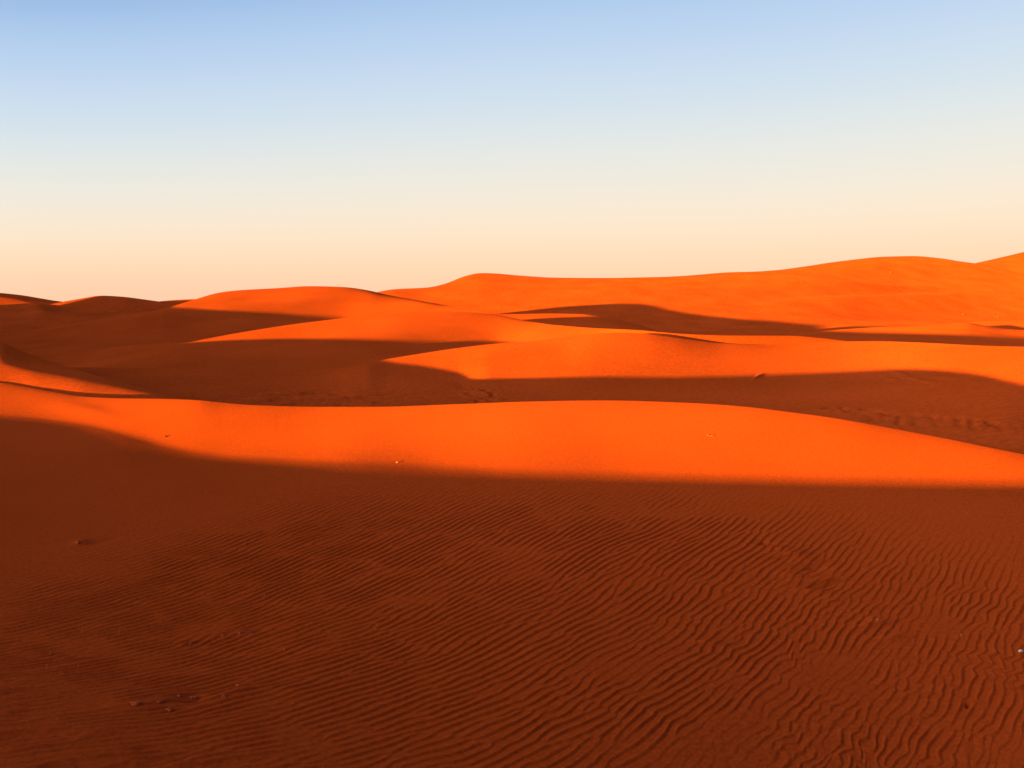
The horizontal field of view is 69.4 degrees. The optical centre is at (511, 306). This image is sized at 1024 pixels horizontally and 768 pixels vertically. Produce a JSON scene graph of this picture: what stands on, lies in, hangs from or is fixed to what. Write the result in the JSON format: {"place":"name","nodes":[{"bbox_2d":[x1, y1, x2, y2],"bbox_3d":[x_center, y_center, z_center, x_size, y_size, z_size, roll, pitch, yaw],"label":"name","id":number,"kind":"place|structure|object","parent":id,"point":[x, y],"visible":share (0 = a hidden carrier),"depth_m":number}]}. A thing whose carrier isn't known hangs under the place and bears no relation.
{"place":"outdoors","nodes":[
{"label":"outdoors","id":0,"kind":"place"},
{"bbox_2d":[0,293,60,303],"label":"sand dune","id":1,"kind":"structure","parent":0,"point":[34,299],"depth_m":256.20},
{"bbox_2d":[0,297,143,334],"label":"sand dune","id":2,"kind":"structure","parent":0,"point":[18,316],"depth_m":164.71},
{"bbox_2d":[0,342,215,401],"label":"sand dune","id":3,"kind":"structure","parent":0,"point":[19,367],"depth_m":25.23},
{"bbox_2d":[51,296,178,311],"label":"sand dune","id":4,"kind":"structure","parent":0,"point":[122,303],"depth_m":242.28},
{"bbox_2d":[130,702,142,705],"bbox_3d":[-2.352,2.480,4.617,0.091,0.027,0.044,0,0,-8],"label":"sand clod","id":5,"kind":"object","parent":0,"point":[136,703],"visible":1,"depth_m":4.61},
{"bbox_2d":[159,299,194,303],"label":"sand dune","id":6,"kind":"structure","parent":0,"point":[179,301],"depth_m":345.96},
{"bbox_2d":[0,286,490,358],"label":"sand dune","id":7,"kind":"structure","parent":0,"point":[220,314],"depth_m":116.50},
{"bbox_2d":[45,311,847,370],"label":"sand dune","id":8,"kind":"structure","parent":0,"point":[316,345],"depth_m":60.84},
{"bbox_2d":[0,382,1023,767],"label":"sand dune","id":9,"kind":"structure","parent":0,"point":[612,584],"depth_m":7.01},
{"bbox_2d":[0,0,1023,301],"label":"sky","id":10,"kind":"structure","parent":0,"point":[154,150]},
{"bbox_2d":[69,333,1023,453],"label":"sand dune","id":11,"kind":"structure","parent":0,"point":[973,394],"depth_m":31.71},
{"bbox_2d":[493,314,659,331],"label":"sand dune","id":12,"kind":"structure","parent":0,"point":[585,320],"depth_m":88.88},
{"bbox_2d":[378,256,1023,335],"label":"sand dune","id":13,"kind":"structure","parent":0,"point":[875,292],"depth_m":234.87},
{"bbox_2d":[797,323,1023,346],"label":"sand dune","id":14,"kind":"structure","parent":0,"point":[966,334],"depth_m":95.83},
{"bbox_2d":[967,320,1023,329],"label":"sand dune","id":15,"kind":"structure","parent":0,"point":[1014,324],"depth_m":135.03},
{"bbox_2d":[976,252,1023,273],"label":"sand dune","id":16,"kind":"structure","parent":0,"point":[1014,262],"depth_m":411.50}
]}

